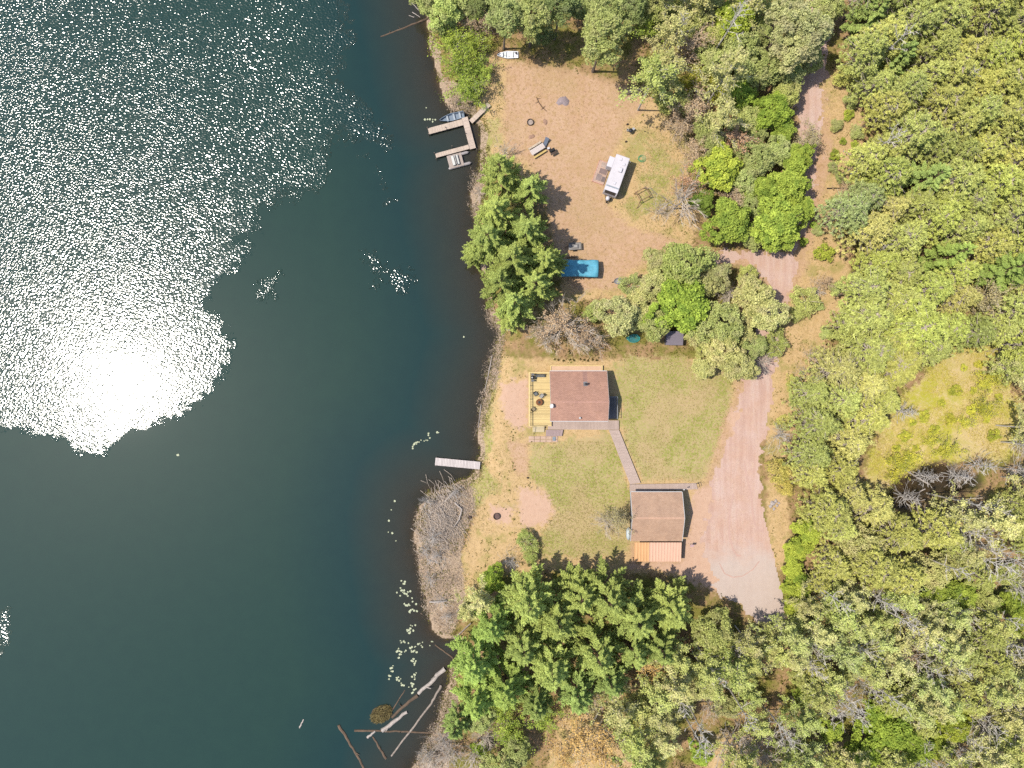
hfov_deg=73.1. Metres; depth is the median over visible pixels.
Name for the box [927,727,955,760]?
leafy tree
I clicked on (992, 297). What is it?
budding tree
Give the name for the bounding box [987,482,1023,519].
pine tree
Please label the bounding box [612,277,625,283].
wheelbarrow
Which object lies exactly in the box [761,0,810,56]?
leafy tree
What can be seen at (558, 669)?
plumed pine tree
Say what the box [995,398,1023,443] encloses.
slender tree
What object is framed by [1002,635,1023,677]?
slender tree
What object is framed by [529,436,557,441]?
paver landing
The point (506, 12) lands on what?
leafy tree
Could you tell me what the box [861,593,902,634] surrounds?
slender tree
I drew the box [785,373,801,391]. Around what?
bush
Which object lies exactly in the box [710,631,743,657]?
bare tree
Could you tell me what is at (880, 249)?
dead conifer
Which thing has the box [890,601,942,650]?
slender tree
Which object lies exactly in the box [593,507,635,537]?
budding tree
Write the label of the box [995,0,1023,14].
pine tree
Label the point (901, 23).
pine tree
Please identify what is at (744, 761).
slender tree
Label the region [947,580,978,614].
leafy tree
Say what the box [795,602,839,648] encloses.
slender tree
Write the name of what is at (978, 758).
slender tree
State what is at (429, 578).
bare bush
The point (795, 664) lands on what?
slender tree
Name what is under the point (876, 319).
tree
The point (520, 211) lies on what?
budding tree
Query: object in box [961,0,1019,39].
tree
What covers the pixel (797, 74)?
leafy tree
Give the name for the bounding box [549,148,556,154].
charcoal grill
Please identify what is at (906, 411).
dead conifer
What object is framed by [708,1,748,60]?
bare trunk tree
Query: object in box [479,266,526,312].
plumed pine tree
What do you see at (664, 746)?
slender tree
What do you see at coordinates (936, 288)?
pine tree
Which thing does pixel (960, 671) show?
bare trunk tree
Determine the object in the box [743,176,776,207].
leafy tree
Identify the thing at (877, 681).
slender tree
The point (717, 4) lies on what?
leafy tree
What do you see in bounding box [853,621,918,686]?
slender tree
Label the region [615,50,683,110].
slender tree
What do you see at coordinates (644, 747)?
slender tree
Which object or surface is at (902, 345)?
pine tree
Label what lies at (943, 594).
leafy tree
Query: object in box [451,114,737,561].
lawn grass
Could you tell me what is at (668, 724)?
slender tree
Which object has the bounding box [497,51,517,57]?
rowboat
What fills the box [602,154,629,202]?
camper trailer
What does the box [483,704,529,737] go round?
bush
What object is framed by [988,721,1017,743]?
leafy tree
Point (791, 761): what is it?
slender tree
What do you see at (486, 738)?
bare tree
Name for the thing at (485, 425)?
shore plants
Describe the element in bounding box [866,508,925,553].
pine tree
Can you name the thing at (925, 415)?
shrub
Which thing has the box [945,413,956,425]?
shrub
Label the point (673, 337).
shed
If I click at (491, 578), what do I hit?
leafy tree
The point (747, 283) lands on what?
leafy tree
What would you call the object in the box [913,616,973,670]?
slender tree
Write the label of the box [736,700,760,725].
budding tree
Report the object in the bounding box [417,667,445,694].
sunken log
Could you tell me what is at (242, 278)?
lake water
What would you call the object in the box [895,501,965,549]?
pine tree
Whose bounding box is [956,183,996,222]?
pine tree
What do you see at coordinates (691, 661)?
leafy tree
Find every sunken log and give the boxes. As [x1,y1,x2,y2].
[337,725,364,767]
[354,729,435,733]
[372,736,386,759]
[381,17,429,36]
[381,711,407,732]
[391,685,441,756]
[391,694,418,718]
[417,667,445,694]
[435,644,453,658]
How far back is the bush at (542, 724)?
104.28 m
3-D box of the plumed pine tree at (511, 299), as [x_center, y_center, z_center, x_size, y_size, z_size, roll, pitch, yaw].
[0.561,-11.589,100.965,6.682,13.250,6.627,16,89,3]
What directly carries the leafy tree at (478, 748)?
on the ground at (600, 230)
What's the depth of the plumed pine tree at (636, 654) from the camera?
98.36 m
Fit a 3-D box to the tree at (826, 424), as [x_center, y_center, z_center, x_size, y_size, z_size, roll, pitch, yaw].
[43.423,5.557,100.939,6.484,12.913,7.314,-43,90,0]
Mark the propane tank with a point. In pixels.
(627, 533)
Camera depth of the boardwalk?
107.05 m
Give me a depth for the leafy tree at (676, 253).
99.70 m
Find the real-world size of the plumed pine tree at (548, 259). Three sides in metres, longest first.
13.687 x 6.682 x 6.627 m
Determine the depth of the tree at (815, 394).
99.64 m
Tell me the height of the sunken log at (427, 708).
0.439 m
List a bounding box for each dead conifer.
[860,242,891,261]
[889,482,925,511]
[890,400,919,422]
[912,468,940,487]
[940,463,975,485]
[960,450,1001,475]
[996,448,1023,484]
[1007,435,1023,456]
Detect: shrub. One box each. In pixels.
[800,237,808,246]
[812,242,835,262]
[829,147,839,159]
[839,137,846,144]
[843,109,854,121]
[850,140,858,147]
[892,445,900,451]
[897,429,913,441]
[910,419,917,425]
[912,444,920,452]
[918,410,930,423]
[927,425,940,434]
[937,400,945,407]
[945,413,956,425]
[947,384,963,395]
[960,364,967,370]
[966,404,977,415]
[969,386,977,394]
[973,360,983,368]
[987,428,1002,441]
[995,393,1002,399]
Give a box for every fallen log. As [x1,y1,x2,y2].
[454,502,461,526]
[905,470,928,484]
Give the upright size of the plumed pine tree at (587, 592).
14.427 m
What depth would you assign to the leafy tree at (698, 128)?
102.83 m
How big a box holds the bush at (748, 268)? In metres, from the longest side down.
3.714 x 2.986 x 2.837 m
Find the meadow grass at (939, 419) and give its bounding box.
[860,342,1023,496]
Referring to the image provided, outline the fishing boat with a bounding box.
[440,111,465,121]
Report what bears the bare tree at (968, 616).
on the ground at (600, 230)
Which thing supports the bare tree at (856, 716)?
on the ground at (600, 230)
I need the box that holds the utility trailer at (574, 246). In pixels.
[568,242,580,251]
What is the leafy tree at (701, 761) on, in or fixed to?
on the ground at (600, 230)
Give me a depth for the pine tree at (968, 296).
99.04 m
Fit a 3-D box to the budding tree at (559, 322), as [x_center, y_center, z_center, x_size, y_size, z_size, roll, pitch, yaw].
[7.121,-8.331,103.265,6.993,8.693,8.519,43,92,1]
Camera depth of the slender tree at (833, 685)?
98.34 m
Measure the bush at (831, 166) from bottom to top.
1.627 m
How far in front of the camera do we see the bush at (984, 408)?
104.80 m
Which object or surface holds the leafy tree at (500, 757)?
on the ground at (600, 230)
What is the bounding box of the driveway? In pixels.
[699,0,832,628]
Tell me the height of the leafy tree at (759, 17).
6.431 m
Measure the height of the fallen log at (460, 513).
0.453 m
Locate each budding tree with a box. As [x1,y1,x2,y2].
[459,12,482,34]
[468,6,498,35]
[508,202,525,215]
[525,314,557,343]
[529,294,589,358]
[534,736,585,767]
[554,707,613,767]
[563,318,605,358]
[575,720,630,767]
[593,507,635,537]
[629,636,680,693]
[661,107,693,149]
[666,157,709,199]
[667,76,714,133]
[671,20,714,66]
[676,136,706,171]
[714,185,744,205]
[715,116,760,154]
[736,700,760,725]
[792,114,822,155]
[816,274,835,293]
[832,178,853,194]
[901,645,932,668]
[971,266,1020,326]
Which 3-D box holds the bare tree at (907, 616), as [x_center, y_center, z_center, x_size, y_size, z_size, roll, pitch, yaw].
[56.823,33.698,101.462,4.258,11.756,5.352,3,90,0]
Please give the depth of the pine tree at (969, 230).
97.73 m
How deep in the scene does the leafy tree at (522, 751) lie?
102.62 m
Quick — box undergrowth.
[420,1,1023,767]
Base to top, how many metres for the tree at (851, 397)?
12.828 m
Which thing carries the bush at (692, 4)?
on the ground at (600, 230)
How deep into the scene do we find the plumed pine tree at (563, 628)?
96.70 m
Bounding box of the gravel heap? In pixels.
[556,96,568,105]
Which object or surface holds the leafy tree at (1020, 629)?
on the ground at (600, 230)
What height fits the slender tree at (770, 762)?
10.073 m
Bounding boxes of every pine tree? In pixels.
[442,700,470,739]
[445,625,504,685]
[449,671,499,721]
[460,243,487,269]
[464,217,515,264]
[472,594,514,644]
[473,189,522,238]
[477,152,521,200]
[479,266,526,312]
[481,652,531,712]
[487,237,538,287]
[493,284,535,329]
[496,314,520,334]
[498,562,555,626]
[503,615,548,666]
[506,209,549,256]
[510,173,549,213]
[515,265,561,310]
[517,675,554,722]
[524,239,564,281]
[528,634,580,693]
[532,580,583,644]
[538,247,568,276]
[550,561,601,618]
[555,666,595,714]
[565,615,623,677]
[577,554,632,621]
[584,654,632,700]
[605,578,662,640]
[607,624,653,670]
[643,620,682,666]
[644,575,693,634]
[776,610,805,633]
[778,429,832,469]
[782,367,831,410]
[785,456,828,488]
[794,482,851,531]
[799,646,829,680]
[804,567,832,594]
[806,538,852,581]
[814,191,870,237]
[814,737,847,767]
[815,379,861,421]
[815,569,844,593]
[816,512,858,542]
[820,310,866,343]
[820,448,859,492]
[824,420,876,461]
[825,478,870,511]
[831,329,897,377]
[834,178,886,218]
[835,25,889,88]
[835,141,888,183]
[835,209,892,257]
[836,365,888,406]
[839,0,889,43]
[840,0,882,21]
[842,66,900,114]
[842,536,900,590]
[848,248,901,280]
[848,481,897,528]
[851,11,907,69]
[859,131,910,174]
[859,156,915,199]
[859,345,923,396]
[863,384,900,415]
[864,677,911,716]
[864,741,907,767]
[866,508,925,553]
[867,321,921,353]
[870,193,911,227]
[872,40,918,80]
[876,219,928,263]
[877,257,924,298]
[880,280,922,318]
[881,0,914,20]
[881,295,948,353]
[881,550,929,597]
[882,69,932,113]
[882,108,949,161]
[894,56,951,108]
[895,186,940,226]
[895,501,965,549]
[896,161,952,207]
[899,333,961,371]
[902,0,944,13]
[902,199,962,245]
[905,130,959,172]
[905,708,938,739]
[906,268,955,306]
[907,762,931,767]
[909,0,973,42]
[916,237,977,276]
[924,49,978,98]
[925,188,970,215]
[926,158,987,204]
[926,211,999,249]
[927,308,970,348]
[929,257,982,295]
[930,106,984,146]
[931,283,984,315]
[933,133,983,165]
[933,530,974,562]
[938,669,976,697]
[942,34,992,74]
[946,631,986,668]
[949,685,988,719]
[951,312,997,353]
[952,91,1006,139]
[954,552,996,591]
[955,132,1006,173]
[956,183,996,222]
[956,753,984,767]
[957,0,984,20]
[962,612,1006,652]
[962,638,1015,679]
[964,68,1009,104]
[966,37,1018,80]
[966,226,1015,264]
[967,59,1023,105]
[968,312,1020,351]
[970,92,1023,149]
[970,162,1023,213]
[975,250,1023,294]
[980,29,1023,71]
[981,145,1023,187]
[982,3,1023,48]
[982,193,1023,240]
[982,352,1023,384]
[986,287,1023,328]
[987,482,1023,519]
[988,225,1023,258]
[991,318,1023,371]
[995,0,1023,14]
[996,271,1023,306]
[997,126,1023,163]
[998,505,1023,540]
[998,529,1023,558]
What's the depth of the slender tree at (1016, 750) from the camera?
98.50 m
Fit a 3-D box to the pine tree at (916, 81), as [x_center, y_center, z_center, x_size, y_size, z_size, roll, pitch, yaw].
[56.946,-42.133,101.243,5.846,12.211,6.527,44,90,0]
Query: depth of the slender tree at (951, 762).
100.27 m
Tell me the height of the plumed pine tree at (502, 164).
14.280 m
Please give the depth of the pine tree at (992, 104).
96.64 m
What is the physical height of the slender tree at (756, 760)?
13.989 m
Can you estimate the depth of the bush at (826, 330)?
105.94 m
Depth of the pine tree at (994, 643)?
100.12 m
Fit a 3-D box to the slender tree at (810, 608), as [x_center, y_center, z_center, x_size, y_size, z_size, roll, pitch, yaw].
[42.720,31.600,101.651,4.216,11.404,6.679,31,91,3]
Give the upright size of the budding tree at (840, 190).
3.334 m
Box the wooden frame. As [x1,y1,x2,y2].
[634,186,650,207]
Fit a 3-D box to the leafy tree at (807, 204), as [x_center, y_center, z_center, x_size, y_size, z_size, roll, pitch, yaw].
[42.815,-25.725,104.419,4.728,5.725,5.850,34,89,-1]
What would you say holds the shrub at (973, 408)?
on the ground at (600, 230)
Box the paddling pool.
[626,334,639,342]
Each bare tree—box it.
[417,738,446,767]
[421,726,461,767]
[443,736,497,767]
[470,186,484,203]
[472,722,502,754]
[493,136,517,155]
[521,316,564,351]
[526,288,601,352]
[570,317,609,360]
[588,510,626,538]
[588,676,608,710]
[644,165,705,230]
[645,196,674,219]
[696,717,774,767]
[699,698,720,726]
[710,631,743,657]
[713,283,742,305]
[735,727,796,767]
[749,352,774,380]
[767,707,807,758]
[797,633,834,675]
[819,695,849,726]
[829,623,883,662]
[829,691,871,732]
[836,680,870,712]
[843,676,884,705]
[855,581,890,609]
[874,597,929,630]
[894,644,967,688]
[901,630,939,661]
[913,740,947,767]
[925,460,991,511]
[937,593,979,629]
[940,732,972,765]
[944,497,1011,552]
[947,725,988,758]
[961,529,1011,571]
[970,701,1011,748]
[972,681,1020,714]
[973,530,1023,577]
[976,633,1023,667]
[985,336,1015,358]
[991,568,1023,598]
[996,581,1023,604]
[1001,440,1023,458]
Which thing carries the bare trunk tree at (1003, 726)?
on the ground at (600, 230)
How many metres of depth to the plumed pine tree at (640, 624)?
97.23 m
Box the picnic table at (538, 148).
[528,141,546,158]
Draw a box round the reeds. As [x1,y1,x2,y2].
[412,77,506,767]
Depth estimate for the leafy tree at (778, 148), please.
102.41 m
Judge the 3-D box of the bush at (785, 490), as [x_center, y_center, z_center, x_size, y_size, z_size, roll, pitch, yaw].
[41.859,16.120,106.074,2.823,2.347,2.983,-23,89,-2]
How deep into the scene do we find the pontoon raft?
107.50 m
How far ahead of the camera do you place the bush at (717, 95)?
105.02 m
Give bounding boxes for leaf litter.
[431,13,1023,767]
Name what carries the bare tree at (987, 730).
on the ground at (600, 230)
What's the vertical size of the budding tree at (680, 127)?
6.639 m
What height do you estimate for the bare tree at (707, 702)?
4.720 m
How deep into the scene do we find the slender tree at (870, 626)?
96.91 m
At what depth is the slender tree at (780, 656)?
98.72 m
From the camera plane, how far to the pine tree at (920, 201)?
98.27 m
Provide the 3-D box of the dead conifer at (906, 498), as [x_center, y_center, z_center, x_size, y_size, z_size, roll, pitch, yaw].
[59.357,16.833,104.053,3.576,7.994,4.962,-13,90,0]
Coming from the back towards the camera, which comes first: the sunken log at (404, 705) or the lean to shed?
the sunken log at (404, 705)
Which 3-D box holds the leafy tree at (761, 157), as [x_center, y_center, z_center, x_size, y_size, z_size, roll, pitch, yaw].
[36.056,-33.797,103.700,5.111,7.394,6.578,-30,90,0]
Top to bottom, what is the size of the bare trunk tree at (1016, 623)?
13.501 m
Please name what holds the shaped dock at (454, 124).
in the lake water
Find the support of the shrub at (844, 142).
on the ground at (600, 230)
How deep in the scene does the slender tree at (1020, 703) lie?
98.81 m
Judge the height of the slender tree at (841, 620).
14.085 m
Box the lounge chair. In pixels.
[543,137,548,148]
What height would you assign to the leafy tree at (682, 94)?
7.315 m
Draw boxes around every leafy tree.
[409,0,434,15]
[426,0,462,33]
[438,23,461,38]
[445,0,469,19]
[463,0,491,21]
[467,707,497,733]
[470,740,488,756]
[477,561,505,594]
[478,748,520,767]
[483,0,529,49]
[504,732,529,766]
[512,0,556,47]
[533,25,557,46]
[535,0,580,40]
[573,0,592,20]
[580,0,625,42]
[581,0,632,72]
[592,294,640,336]
[619,0,648,25]
[621,301,645,333]
[626,288,659,319]
[637,301,669,342]
[638,269,668,299]
[639,278,710,334]
[641,247,672,274]
[644,0,679,23]
[650,77,692,115]
[660,241,719,287]
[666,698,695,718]
[677,12,710,42]
[678,654,698,680]
[681,321,709,347]
[684,675,708,700]
[687,140,743,191]
[687,187,714,216]
[687,301,744,343]
[687,737,714,766]
[690,606,733,654]
[691,42,723,75]
[691,357,717,380]
[692,113,715,141]
[692,272,717,297]
[695,130,726,157]
[696,0,725,22]
[696,24,728,50]
[699,196,750,244]
[699,335,745,367]
[703,261,731,293]
[707,627,734,664]
[710,693,739,718]
[714,0,755,51]
[718,348,760,381]
[721,31,760,82]
[724,104,759,136]
[725,80,760,109]
[731,167,756,200]
[731,274,775,326]
[733,140,775,179]
[736,321,756,345]
[737,334,768,360]
[738,192,759,217]
[740,224,761,252]
[740,293,792,330]
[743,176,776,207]
[744,123,768,144]
[745,20,772,46]
[746,46,780,90]
[747,186,803,252]
[752,90,794,131]
[753,0,772,25]
[757,621,782,648]
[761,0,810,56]
[767,31,810,77]
[767,153,813,206]
[768,133,792,166]
[770,119,797,147]
[772,81,801,109]
[777,0,804,9]
[777,62,806,87]
[779,577,812,603]
[780,8,834,62]
[781,555,803,579]
[782,142,816,169]
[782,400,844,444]
[782,536,814,561]
[783,594,803,619]
[784,571,808,586]
[786,669,811,688]
[789,195,816,232]
[789,518,821,544]
[791,686,815,707]
[792,43,824,74]
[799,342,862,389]
[806,0,845,31]
[817,717,844,743]
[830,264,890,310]
[831,666,854,689]
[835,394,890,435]
[835,521,887,573]
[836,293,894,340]
[842,716,885,767]
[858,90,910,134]
[862,699,897,734]
[865,712,917,752]
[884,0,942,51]
[896,670,920,690]
[900,729,936,766]
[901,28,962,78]
[906,550,952,589]
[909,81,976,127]
[919,580,961,611]
[927,707,972,742]
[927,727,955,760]
[936,555,971,576]
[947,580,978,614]
[952,703,976,725]
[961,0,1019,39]
[975,588,1003,615]
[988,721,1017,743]
[992,562,1023,588]
[996,590,1023,618]
[1005,617,1023,637]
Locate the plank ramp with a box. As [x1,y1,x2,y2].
[469,102,490,123]
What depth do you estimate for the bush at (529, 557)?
106.04 m
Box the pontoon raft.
[447,151,470,169]
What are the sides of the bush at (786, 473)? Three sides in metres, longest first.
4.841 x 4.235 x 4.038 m
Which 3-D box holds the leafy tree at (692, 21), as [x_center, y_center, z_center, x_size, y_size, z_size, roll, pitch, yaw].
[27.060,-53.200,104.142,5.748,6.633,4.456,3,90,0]
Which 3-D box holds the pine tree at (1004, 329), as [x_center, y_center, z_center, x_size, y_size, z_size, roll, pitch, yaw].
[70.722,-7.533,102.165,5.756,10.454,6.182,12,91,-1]
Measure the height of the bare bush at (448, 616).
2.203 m
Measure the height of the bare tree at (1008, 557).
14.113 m
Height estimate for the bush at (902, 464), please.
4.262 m
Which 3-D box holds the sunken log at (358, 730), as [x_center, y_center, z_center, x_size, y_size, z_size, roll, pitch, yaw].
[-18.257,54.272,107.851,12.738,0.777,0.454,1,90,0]
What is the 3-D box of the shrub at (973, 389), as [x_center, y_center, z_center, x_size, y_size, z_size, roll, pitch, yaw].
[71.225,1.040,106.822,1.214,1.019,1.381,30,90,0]
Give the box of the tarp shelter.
[561,259,598,277]
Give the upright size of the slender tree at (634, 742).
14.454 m
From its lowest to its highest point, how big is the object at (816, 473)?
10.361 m
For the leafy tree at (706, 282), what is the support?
on the ground at (600, 230)
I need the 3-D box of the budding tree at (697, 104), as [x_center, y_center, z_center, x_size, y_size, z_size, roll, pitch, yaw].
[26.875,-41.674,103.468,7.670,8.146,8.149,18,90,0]
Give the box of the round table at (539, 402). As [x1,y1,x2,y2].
[536,399,542,405]
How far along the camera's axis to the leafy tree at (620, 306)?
100.42 m
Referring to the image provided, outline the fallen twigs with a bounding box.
[466,66,841,767]
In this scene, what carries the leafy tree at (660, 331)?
on the ground at (600, 230)
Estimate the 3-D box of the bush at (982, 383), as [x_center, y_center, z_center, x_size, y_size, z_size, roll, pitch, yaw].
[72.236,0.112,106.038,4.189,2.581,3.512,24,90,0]
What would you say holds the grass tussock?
in the lake water
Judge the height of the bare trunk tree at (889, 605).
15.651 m
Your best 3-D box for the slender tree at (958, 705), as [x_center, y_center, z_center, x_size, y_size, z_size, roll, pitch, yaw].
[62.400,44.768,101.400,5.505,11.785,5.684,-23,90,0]
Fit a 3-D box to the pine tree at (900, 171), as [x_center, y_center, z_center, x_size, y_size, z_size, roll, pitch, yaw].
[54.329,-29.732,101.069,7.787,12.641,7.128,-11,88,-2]
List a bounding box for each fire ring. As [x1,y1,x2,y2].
[493,513,499,519]
[527,119,532,125]
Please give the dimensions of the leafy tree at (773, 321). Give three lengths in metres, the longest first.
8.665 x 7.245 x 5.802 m
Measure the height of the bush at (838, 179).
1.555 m
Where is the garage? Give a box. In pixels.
[630,489,684,540]
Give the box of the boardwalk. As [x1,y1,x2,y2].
[546,420,699,491]
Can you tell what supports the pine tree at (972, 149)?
on the ground at (600, 230)
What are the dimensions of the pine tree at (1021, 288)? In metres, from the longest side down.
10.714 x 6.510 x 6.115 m
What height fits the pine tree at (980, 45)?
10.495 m
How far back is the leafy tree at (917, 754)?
101.51 m
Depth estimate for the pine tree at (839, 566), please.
100.28 m
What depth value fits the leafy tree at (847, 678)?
103.45 m
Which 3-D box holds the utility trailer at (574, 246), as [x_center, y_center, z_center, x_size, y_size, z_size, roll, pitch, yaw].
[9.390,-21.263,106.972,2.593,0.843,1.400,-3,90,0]
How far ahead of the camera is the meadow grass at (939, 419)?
107.11 m
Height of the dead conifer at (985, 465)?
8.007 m
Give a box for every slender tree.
[448,588,478,621]
[458,573,495,615]
[587,680,640,736]
[603,711,664,766]
[607,742,660,767]
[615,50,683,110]
[616,682,651,729]
[628,689,672,733]
[628,722,654,767]
[632,46,691,97]
[635,0,689,10]
[635,668,677,722]
[641,7,700,61]
[643,721,682,759]
[645,697,683,740]
[646,734,668,767]
[648,657,693,707]
[657,635,692,678]
[668,0,707,22]
[684,39,757,106]
[686,638,722,691]
[687,0,726,26]
[689,666,730,707]
[690,637,755,693]
[694,95,752,150]
[708,721,759,767]
[726,0,773,29]
[727,618,767,660]
[728,635,772,681]
[728,672,767,719]
[731,695,774,740]
[735,743,770,767]
[750,615,813,658]
[758,621,792,667]
[758,733,809,767]
[763,631,814,678]
[767,747,789,767]
[773,694,812,738]
[773,741,823,767]
[781,578,822,620]
[783,728,824,767]
[784,694,827,738]
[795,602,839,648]
[797,672,847,718]
[803,658,847,701]
[804,588,860,636]
[811,620,868,678]
[819,601,867,646]
[820,576,873,614]
[828,597,882,639]
[832,639,894,690]
[832,742,872,767]
[847,609,899,654]
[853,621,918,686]
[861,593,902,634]
[868,608,919,657]
[871,584,926,617]
[877,746,913,767]
[886,674,938,729]
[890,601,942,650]
[893,675,959,731]
[895,657,958,710]
[898,588,947,626]
[912,646,973,686]
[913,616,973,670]
[914,604,959,646]
[915,479,990,543]
[920,683,970,724]
[922,597,975,635]
[925,743,970,767]
[940,618,977,655]
[942,541,993,572]
[948,492,1023,559]
[948,725,1013,767]
[962,663,1017,709]
[962,746,1004,767]
[967,602,1023,644]
[969,695,1023,738]
[974,668,1023,713]
[974,716,1023,767]
[977,647,1023,702]
[983,704,1023,750]
[986,749,1021,767]
[988,339,1023,390]
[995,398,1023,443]
[1001,473,1023,515]
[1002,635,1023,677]
[1004,486,1023,523]
[1005,585,1023,622]
[1005,738,1023,767]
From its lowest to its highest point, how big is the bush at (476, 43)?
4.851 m
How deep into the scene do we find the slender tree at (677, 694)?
96.27 m
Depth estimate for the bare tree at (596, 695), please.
104.04 m
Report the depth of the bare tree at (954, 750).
100.34 m
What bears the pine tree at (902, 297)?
on the ground at (600, 230)
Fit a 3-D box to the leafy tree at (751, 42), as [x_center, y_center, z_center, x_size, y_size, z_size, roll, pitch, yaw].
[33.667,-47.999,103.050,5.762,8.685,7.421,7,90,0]
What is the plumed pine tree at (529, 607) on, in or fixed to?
on the ground at (600, 230)
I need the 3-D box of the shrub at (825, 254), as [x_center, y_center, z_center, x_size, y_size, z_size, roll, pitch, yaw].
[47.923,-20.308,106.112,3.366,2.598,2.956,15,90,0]
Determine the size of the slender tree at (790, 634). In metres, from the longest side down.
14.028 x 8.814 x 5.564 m
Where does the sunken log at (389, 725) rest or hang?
in the lake water
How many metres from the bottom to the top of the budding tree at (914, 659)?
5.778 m
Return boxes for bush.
[411,470,472,575]
[418,540,431,556]
[418,741,436,767]
[419,570,439,586]
[420,494,438,518]
[422,523,442,546]
[422,548,448,566]
[426,16,478,63]
[427,32,486,93]
[431,728,452,753]
[434,591,453,610]
[438,59,485,103]
[441,609,456,624]
[444,740,464,765]
[447,486,464,499]
[448,70,490,115]
[452,23,495,72]
[464,46,505,85]
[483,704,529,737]
[484,709,537,763]
[499,544,519,569]
[516,528,538,552]
[522,703,569,745]
[523,547,538,566]
[581,299,603,322]
[617,272,645,294]
[623,1,669,47]
[674,0,702,12]
[676,67,701,93]
[678,61,718,96]
[695,345,704,357]
[705,76,736,106]
[736,264,758,280]
[764,327,789,357]
[764,457,793,484]
[765,421,799,454]
[772,414,789,429]
[773,480,794,495]
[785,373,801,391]
[788,306,806,323]
[789,284,823,318]
[806,273,825,296]
[811,223,821,236]
[814,302,825,310]
[819,326,833,339]
[827,160,837,173]
[828,278,841,295]
[830,118,844,132]
[831,63,859,86]
[835,170,846,183]
[842,89,858,109]
[849,124,865,139]
[883,446,929,482]
[883,469,902,484]
[893,441,923,469]
[921,431,938,456]
[932,432,973,463]
[956,409,977,435]
[971,361,1011,393]
[971,388,1004,429]
[973,371,993,396]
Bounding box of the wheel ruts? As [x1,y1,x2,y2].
[719,462,762,577]
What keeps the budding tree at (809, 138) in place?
on the ground at (600, 230)
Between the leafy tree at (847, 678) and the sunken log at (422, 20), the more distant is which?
the sunken log at (422, 20)
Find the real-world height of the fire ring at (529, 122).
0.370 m
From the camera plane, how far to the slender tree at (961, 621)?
98.56 m
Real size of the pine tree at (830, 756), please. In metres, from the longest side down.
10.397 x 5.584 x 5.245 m
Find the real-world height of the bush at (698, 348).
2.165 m
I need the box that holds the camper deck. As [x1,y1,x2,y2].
[592,159,608,184]
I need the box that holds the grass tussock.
[370,704,391,723]
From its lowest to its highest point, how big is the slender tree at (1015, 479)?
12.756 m
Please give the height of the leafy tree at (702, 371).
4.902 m
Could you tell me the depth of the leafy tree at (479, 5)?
102.61 m
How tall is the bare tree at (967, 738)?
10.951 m
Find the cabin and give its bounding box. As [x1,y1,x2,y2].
[529,365,617,434]
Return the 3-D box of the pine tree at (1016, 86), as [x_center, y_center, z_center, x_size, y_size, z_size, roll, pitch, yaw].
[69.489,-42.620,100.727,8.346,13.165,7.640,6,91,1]
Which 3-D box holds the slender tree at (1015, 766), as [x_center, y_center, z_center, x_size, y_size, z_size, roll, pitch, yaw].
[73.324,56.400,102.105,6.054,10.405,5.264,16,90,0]
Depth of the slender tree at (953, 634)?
98.58 m
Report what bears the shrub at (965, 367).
on the ground at (600, 230)
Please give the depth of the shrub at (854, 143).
106.61 m
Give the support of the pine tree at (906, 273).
on the ground at (600, 230)
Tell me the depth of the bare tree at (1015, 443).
103.19 m
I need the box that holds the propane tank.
[626,527,630,539]
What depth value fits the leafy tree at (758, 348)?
102.66 m
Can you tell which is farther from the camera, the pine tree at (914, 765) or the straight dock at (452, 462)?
the straight dock at (452, 462)
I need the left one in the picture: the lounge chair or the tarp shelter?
the lounge chair
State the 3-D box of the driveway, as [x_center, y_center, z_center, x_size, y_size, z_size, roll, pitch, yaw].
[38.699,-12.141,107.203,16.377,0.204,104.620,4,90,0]
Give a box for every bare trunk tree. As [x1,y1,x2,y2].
[666,676,693,718]
[667,10,691,51]
[685,705,712,748]
[685,717,715,761]
[697,646,727,687]
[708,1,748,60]
[722,678,760,730]
[725,0,750,30]
[756,697,794,744]
[802,655,822,676]
[807,576,854,616]
[810,664,828,683]
[838,686,870,714]
[848,579,904,616]
[850,123,906,164]
[859,675,911,716]
[860,596,926,634]
[885,616,945,650]
[887,22,918,50]
[909,551,974,580]
[911,641,973,680]
[940,544,1021,581]
[956,695,1008,738]
[971,620,1023,657]
[976,606,1023,631]
[984,714,1022,746]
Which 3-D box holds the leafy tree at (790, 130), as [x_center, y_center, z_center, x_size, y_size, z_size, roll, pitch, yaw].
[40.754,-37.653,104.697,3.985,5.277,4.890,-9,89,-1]
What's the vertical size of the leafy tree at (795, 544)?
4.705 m
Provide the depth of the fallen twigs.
107.35 m
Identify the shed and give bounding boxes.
[633,541,681,561]
[664,331,682,344]
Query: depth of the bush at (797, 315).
105.42 m
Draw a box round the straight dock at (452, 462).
[435,457,479,468]
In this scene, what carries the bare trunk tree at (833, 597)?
on the ground at (600, 230)
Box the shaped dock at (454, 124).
[427,113,476,159]
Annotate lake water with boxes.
[0,0,497,767]
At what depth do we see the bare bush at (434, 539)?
106.17 m
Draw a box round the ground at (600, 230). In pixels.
[410,0,1023,767]
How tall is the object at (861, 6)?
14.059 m
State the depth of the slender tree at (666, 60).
95.71 m
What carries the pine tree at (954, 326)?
on the ground at (600, 230)
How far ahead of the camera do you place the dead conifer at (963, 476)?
103.63 m
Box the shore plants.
[413,12,509,766]
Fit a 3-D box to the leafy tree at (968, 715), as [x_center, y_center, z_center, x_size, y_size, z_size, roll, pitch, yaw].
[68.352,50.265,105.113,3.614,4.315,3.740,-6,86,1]
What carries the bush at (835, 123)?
on the ground at (600, 230)
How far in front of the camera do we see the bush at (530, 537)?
105.70 m
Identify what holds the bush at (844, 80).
on the ground at (600, 230)
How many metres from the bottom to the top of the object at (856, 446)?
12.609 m

